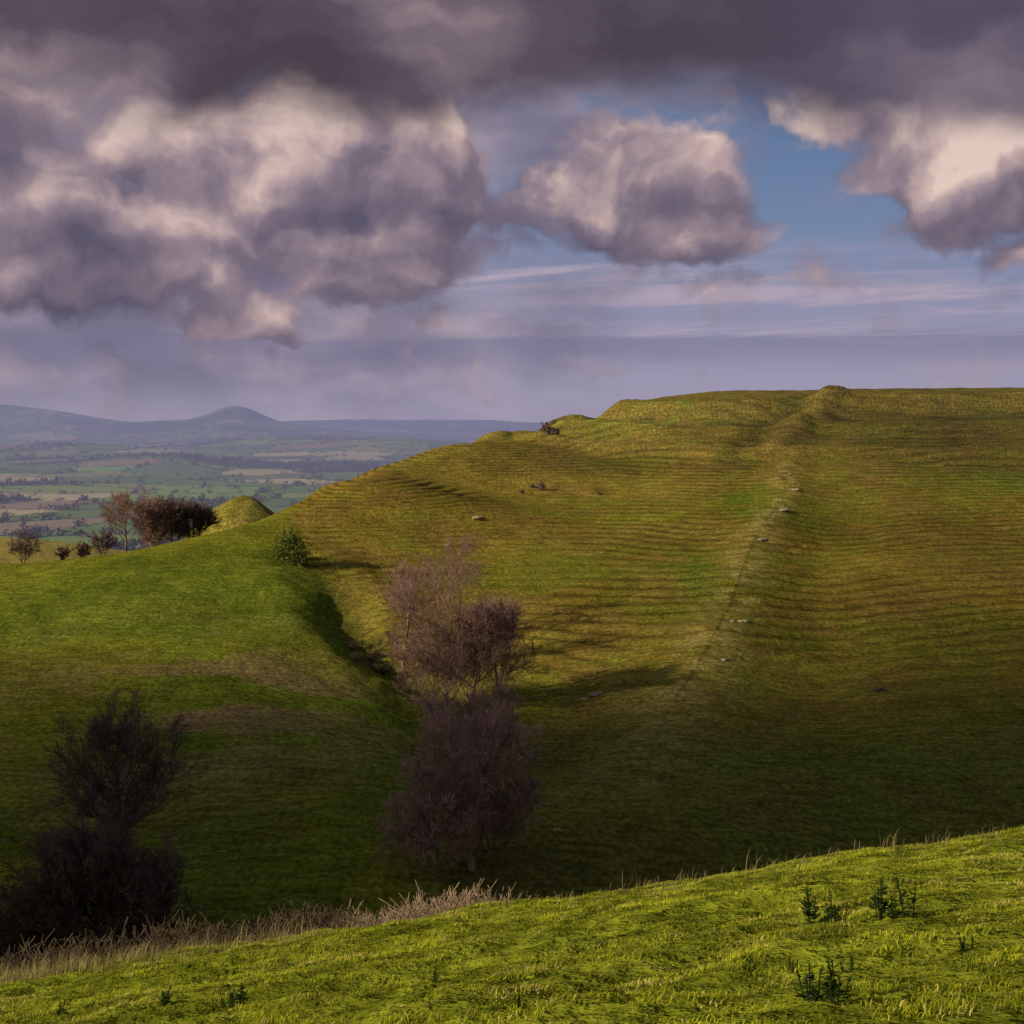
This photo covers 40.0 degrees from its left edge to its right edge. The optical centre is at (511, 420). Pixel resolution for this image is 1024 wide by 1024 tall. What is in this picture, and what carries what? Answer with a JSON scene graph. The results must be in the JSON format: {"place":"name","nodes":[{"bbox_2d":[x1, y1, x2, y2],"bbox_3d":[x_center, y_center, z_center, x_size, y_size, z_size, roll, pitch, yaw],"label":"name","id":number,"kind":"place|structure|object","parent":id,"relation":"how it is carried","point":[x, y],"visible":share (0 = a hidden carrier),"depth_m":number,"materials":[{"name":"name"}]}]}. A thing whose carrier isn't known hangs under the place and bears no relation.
{"place":"outdoors","nodes":[
{"label":"outdoors","id":0,"kind":"place"},
{"bbox_2d":[0,385,1023,1023],"bbox_3d":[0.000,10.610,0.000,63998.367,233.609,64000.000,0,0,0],"label":"ground","id":1,"kind":"structure","parent":0,"point":[888,555],"depth_m":175.27,"materials":[{"name":"green plant"}]},
{"bbox_2d":[7,529,48,562],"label":"hawthorn tree","id":2,"kind":"object","parent":1,"relation":"on","point":[20,548],"visible":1,"depth_m":257.44,"materials":[{"name":"brown plant"}]},
{"bbox_2d":[0,897,63,970],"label":"bare tree","id":3,"kind":"object","parent":1,"relation":"on","point":[13,934],"visible":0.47,"depth_m":94.71,"materials":[{"name":"brown plant"}]},
{"bbox_2d":[0,836,119,960],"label":"bare tree","id":4,"kind":"object","parent":1,"relation":"on","point":[15,901],"visible":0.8,"depth_m":94.83,"materials":[{"name":"brown plant"}]},
{"bbox_2d":[56,999,66,1012],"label":"thistle plant","id":5,"kind":"object","parent":1,"relation":"on","point":[60,1008],"visible":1,"depth_m":17.96,"materials":[{"name":"green plant"}]},
{"bbox_2d":[53,543,73,559],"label":"hawthorn tree","id":6,"kind":"object","parent":1,"relation":"on","point":[63,553],"visible":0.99,"depth_m":262.10,"materials":[{"name":"brown plant"}]},
{"bbox_2d":[75,539,92,557],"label":"hawthorn tree","id":7,"kind":"object","parent":1,"relation":"on","point":[83,547],"visible":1,"depth_m":262.51,"materials":[{"name":"brown plant"}]},
{"bbox_2d":[24,753,163,862],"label":"bare tree","id":8,"kind":"object","parent":1,"relation":"on","point":[111,794],"visible":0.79,"depth_m":112.54,"materials":[{"name":"brown plant"}]},
{"bbox_2d":[0,810,195,951],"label":"bare tree","id":9,"kind":"object","parent":1,"relation":"on","point":[103,845],"visible":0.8,"depth_m":96.25,"materials":[{"name":"brown plant"}]},
{"bbox_2d":[85,530,118,555],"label":"hawthorn tree","id":10,"kind":"object","parent":1,"relation":"on","point":[104,537],"visible":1,"depth_m":261.50,"materials":[{"name":"plant"}]},
{"bbox_2d":[91,484,161,551],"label":"bare tree","id":11,"kind":"object","parent":1,"relation":"on","point":[121,502],"visible":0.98,"depth_m":267.33,"materials":[{"name":"brown plant"}]},
{"bbox_2d":[41,684,213,842],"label":"bare tree","id":12,"kind":"object","parent":1,"relation":"on","point":[102,730],"visible":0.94,"depth_m":116.70,"materials":[{"name":"brown plant"}]},
{"bbox_2d":[79,829,207,947],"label":"bare tree","id":13,"kind":"object","parent":1,"relation":"on","point":[166,897],"visible":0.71,"depth_m":96.27,"materials":[{"name":"brown plant"}]},
{"bbox_2d":[118,492,175,546],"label":"hawthorn tree","id":14,"kind":"object","parent":1,"relation":"on","point":[150,531],"visible":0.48,"depth_m":271.53,"materials":[{"name":"brown plant"}]},
{"bbox_2d":[159,984,171,1005],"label":"thistle plant","id":15,"kind":"object","parent":1,"relation":"on","point":[165,999],"visible":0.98,"depth_m":17.17,"materials":[{"name":"green plant"}]},
{"bbox_2d":[142,492,209,541],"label":"hawthorn tree","id":16,"kind":"object","parent":1,"relation":"on","point":[177,513],"visible":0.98,"depth_m":270.53,"materials":[{"name":"brown plant"}]},
{"bbox_2d":[0,898,368,974],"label":"tall grass","id":17,"kind":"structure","parent":1,"relation":"on","point":[322,923],"depth_m":48.10,"materials":[{"name":"beige plant"}]},
{"bbox_2d":[171,498,221,539],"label":"hawthorn tree","id":18,"kind":"object","parent":1,"relation":"on","point":[205,511],"visible":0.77,"depth_m":275.13,"materials":[{"name":"brown plant"}]},
{"bbox_2d":[218,991,238,1008],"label":"thistle plant","id":19,"kind":"object","parent":1,"relation":"on","point":[231,1001],"visible":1,"depth_m":16.41,"materials":[{"name":"green plant"}]},
{"bbox_2d":[0,434,466,550],"bbox_3d":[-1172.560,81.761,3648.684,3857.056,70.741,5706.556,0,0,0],"label":"distant trees","id":20,"kind":"object","parent":1,"relation":"on","point":[131,545],"visible":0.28,"depth_m":2495.90,"materials":[{"name":"green plant"}]},
{"bbox_2d":[224,984,248,1005],"bbox_3d":[-3.207,6.736,16.544,0.268,0.299,0.275,0,0,44],"label":"thistle plant","id":21,"kind":"object","parent":1,"relation":"on","point":[241,996],"visible":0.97,"depth_m":16.55,"materials":[{"name":"green plant"}]},
{"bbox_2d":[273,521,313,566],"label":"holly bush","id":22,"kind":"object","parent":1,"relation":"on","point":[285,554],"visible":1,"depth_m":238.66,"materials":[{"name":"green plant"}]},
{"bbox_2d":[348,630,396,676],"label":"gully scrub","id":23,"kind":"object","parent":1,"relation":"on","point":[384,671],"visible":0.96,"depth_m":194.31,"materials":[{"name":"green plant"}]},
{"bbox_2d":[370,794,448,876],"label":"bare tree","id":24,"kind":"object","parent":1,"relation":"on","point":[394,808],"visible":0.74,"depth_m":111.92,"materials":[{"name":"brown plant"}]},
{"bbox_2d":[370,552,450,674],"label":"bare tree","id":25,"kind":"object","parent":1,"relation":"on","point":[412,586],"visible":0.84,"depth_m":188.79,"materials":[{"name":"brown plant"}]},
{"bbox_2d":[372,751,487,881],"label":"bare tree","id":26,"kind":"object","parent":1,"relation":"on","point":[424,788],"visible":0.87,"depth_m":111.14,"materials":[{"name":"brown plant"}]},
{"bbox_2d":[383,625,481,716],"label":"bare tree","id":27,"kind":"object","parent":1,"relation":"on","point":[412,659],"visible":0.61,"depth_m":167.83,"materials":[{"name":"brown plant"}]},
{"bbox_2d":[318,878,548,929],"bbox_3d":[-2.748,18.884,50.064,11.030,7.595,13.406,0,0,0],"label":"bramble scrub","id":28,"kind":"object","parent":1,"relation":"on","point":[414,909],"visible":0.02,"depth_m":49.67,"materials":[{"name":"brown plant"}]},
{"bbox_2d":[431,969,439,982],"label":"thistle plant","id":29,"kind":"object","parent":1,"relation":"on","point":[435,978],"visible":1,"depth_m":15.46,"materials":[{"name":"green plant"}]},
{"bbox_2d":[386,557,488,631],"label":"bare tree","id":30,"kind":"object","parent":1,"relation":"on","point":[458,573],"visible":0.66,"depth_m":205.16,"materials":[{"name":"brown plant"}]},
{"bbox_2d":[413,534,494,624],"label":"bare tree","id":31,"kind":"object","parent":1,"relation":"on","point":[463,550],"visible":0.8,"depth_m":211.93,"materials":[{"name":"brown plant"}]},
{"bbox_2d":[420,705,497,770],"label":"bare tree","id":32,"kind":"object","parent":1,"relation":"on","point":[443,739],"visible":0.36,"depth_m":139.91,"materials":[{"name":"brown plant"}]},
{"bbox_2d":[388,581,532,707],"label":"bare tree","id":33,"kind":"object","parent":1,"relation":"on","point":[490,613],"visible":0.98,"depth_m":163.88,"materials":[{"name":"brown plant"}]},
{"bbox_2d":[414,674,526,758],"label":"bare tree","id":34,"kind":"object","parent":1,"relation":"on","point":[483,704],"visible":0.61,"depth_m":147.66,"materials":[{"name":"brown plant"}]},
{"bbox_2d":[395,692,547,872],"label":"bare tree","id":35,"kind":"object","parent":1,"relation":"on","point":[504,730],"visible":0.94,"depth_m":112.64,"materials":[{"name":"brown plant"}]},
{"bbox_2d":[446,603,548,698],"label":"bare tree","id":36,"kind":"object","parent":1,"relation":"on","point":[517,660],"visible":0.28,"depth_m":170.53,"materials":[{"name":"brown plant"}]},
{"bbox_2d":[445,750,552,863],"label":"bare tree","id":37,"kind":"object","parent":1,"relation":"on","point":[523,798],"visible":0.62,"depth_m":114.75,"materials":[{"name":"brown plant"}]},
{"bbox_2d":[0,825,1023,983],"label":"tall grass","id":38,"kind":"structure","parent":1,"relation":"on","point":[63,968],"depth_m":27.56,"materials":[{"name":"plant"}]},
{"bbox_2d":[511,994,520,1007],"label":"thistle plant","id":39,"kind":"object","parent":1,"relation":"on","point":[518,1003],"visible":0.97,"depth_m":12.22,"materials":[{"name":"green plant"}]},
{"bbox_2d":[536,480,546,490],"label":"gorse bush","id":40,"kind":"object","parent":1,"relation":"on","point":[541,486],"visible":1,"depth_m":321.67,"materials":[{"name":"brown plant"}]},
{"bbox_2d":[538,421,560,434],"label":"gorse bush","id":41,"kind":"object","parent":1,"relation":"on","point":[555,431],"visible":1,"depth_m":369.25,"materials":[{"name":"brown plant"}]},
{"bbox_2d":[520,484,602,494],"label":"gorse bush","id":42,"kind":"object","parent":1,"relation":"on","point":[533,486],"visible":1,"depth_m":317.94,"materials":[{"name":"plant"}]},
{"bbox_2d":[445,473,800,850],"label":"limestone rocks","id":43,"kind":"object","parent":1,"relation":"on","point":[594,694],"visible":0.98,"depth_m":207.11,"materials":[{"name":"grey stone"}]},
{"bbox_2d":[788,957,799,972],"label":"thistle plant","id":44,"kind":"object","parent":1,"relation":"on","point":[792,962],"visible":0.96,"depth_m":12.87,"materials":[{"name":"green plant"}]},
{"bbox_2d":[800,887,820,923],"bbox_3d":[3.678,5.975,17.348,0.273,0.474,0.338,0,0,10],"label":"thistle plant","id":45,"kind":"object","parent":1,"relation":"on","point":[808,913],"visible":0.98,"depth_m":17.30,"materials":[{"name":"green plant"}]},
{"bbox_2d":[793,962,828,1001],"bbox_3d":[2.214,4.211,10.495,0.262,0.259,0.223,0,0,-43],"label":"thistle plant","id":46,"kind":"object","parent":1,"relation":"on","point":[813,994],"visible":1,"depth_m":10.50,"materials":[{"name":"green plant"}]},
{"bbox_2d":[821,893,833,923],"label":"thistle plant","id":47,"kind":"object","parent":1,"relation":"on","point":[828,916],"visible":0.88,"depth_m":16.60,"materials":[{"name":"green plant"}]},
{"bbox_2d":[822,960,844,995],"bbox_3d":[2.425,4.198,10.600,0.186,0.302,0.167,0,0,-36],"label":"thistle plant","id":48,"kind":"object","parent":1,"relation":"on","point":[833,974],"visible":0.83,"depth_m":10.59,"materials":[{"name":"green plant"}]},
{"bbox_2d":[824,976,854,1004],"bbox_3d":[2.405,4.179,10.314,0.222,0.236,0.168,0,0,0],"label":"thistle plant","id":49,"kind":"object","parent":1,"relation":"on","point":[828,995],"visible":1,"depth_m":10.33,"materials":[{"name":"green plant"}]},
{"bbox_2d":[830,903,849,922],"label":"thistle plant","id":50,"kind":"object","parent":1,"relation":"on","point":[836,917],"visible":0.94,"depth_m":15.79,"materials":[{"name":"green plant"}]},
{"bbox_2d":[839,956,854,972],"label":"thistle plant","id":51,"kind":"object","parent":1,"relation":"on","point":[851,963],"visible":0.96,"depth_m":12.38,"materials":[{"name":"green plant"}]},
{"bbox_2d":[871,688,885,691],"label":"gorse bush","id":52,"kind":"object","parent":1,"relation":"on","point":[879,689],"visible":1,"depth_m":175.81,"materials":[{"name":"green plant"}]},
{"bbox_2d":[868,876,892,920],"bbox_3d":[4.154,5.402,15.895,0.314,0.468,0.255,0,0,-9],"label":"thistle plant","id":53,"kind":"object","parent":1,"relation":"on","point":[880,904],"visible":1,"depth_m":15.90,"materials":[{"name":"green plant"}]},
{"bbox_2d":[884,894,900,918],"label":"thistle plant","id":54,"kind":"object","parent":1,"relation":"on","point":[892,914],"visible":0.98,"depth_m":15.72,"materials":[{"name":"green plant"}]},
{"bbox_2d":[891,877,922,918],"bbox_3d":[4.393,5.315,15.650,0.349,0.480,0.345,0,0,36],"label":"thistle plant","id":55,"kind":"object","parent":1,"relation":"on","point":[901,900],"visible":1,"depth_m":15.65,"materials":[{"name":"green plant"}]},
{"bbox_2d":[958,936,975,951],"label":"thistle plant","id":56,"kind":"object","parent":1,"relation":"on","point":[962,948],"visible":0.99,"depth_m":12.49,"materials":[{"name":"green plant"}]},
{"bbox_2d":[0,0,1023,422],"label":"sky","id":57,"kind":"structure","parent":0,"point":[536,211],"materials":[{"name":"grey"}]}
]}

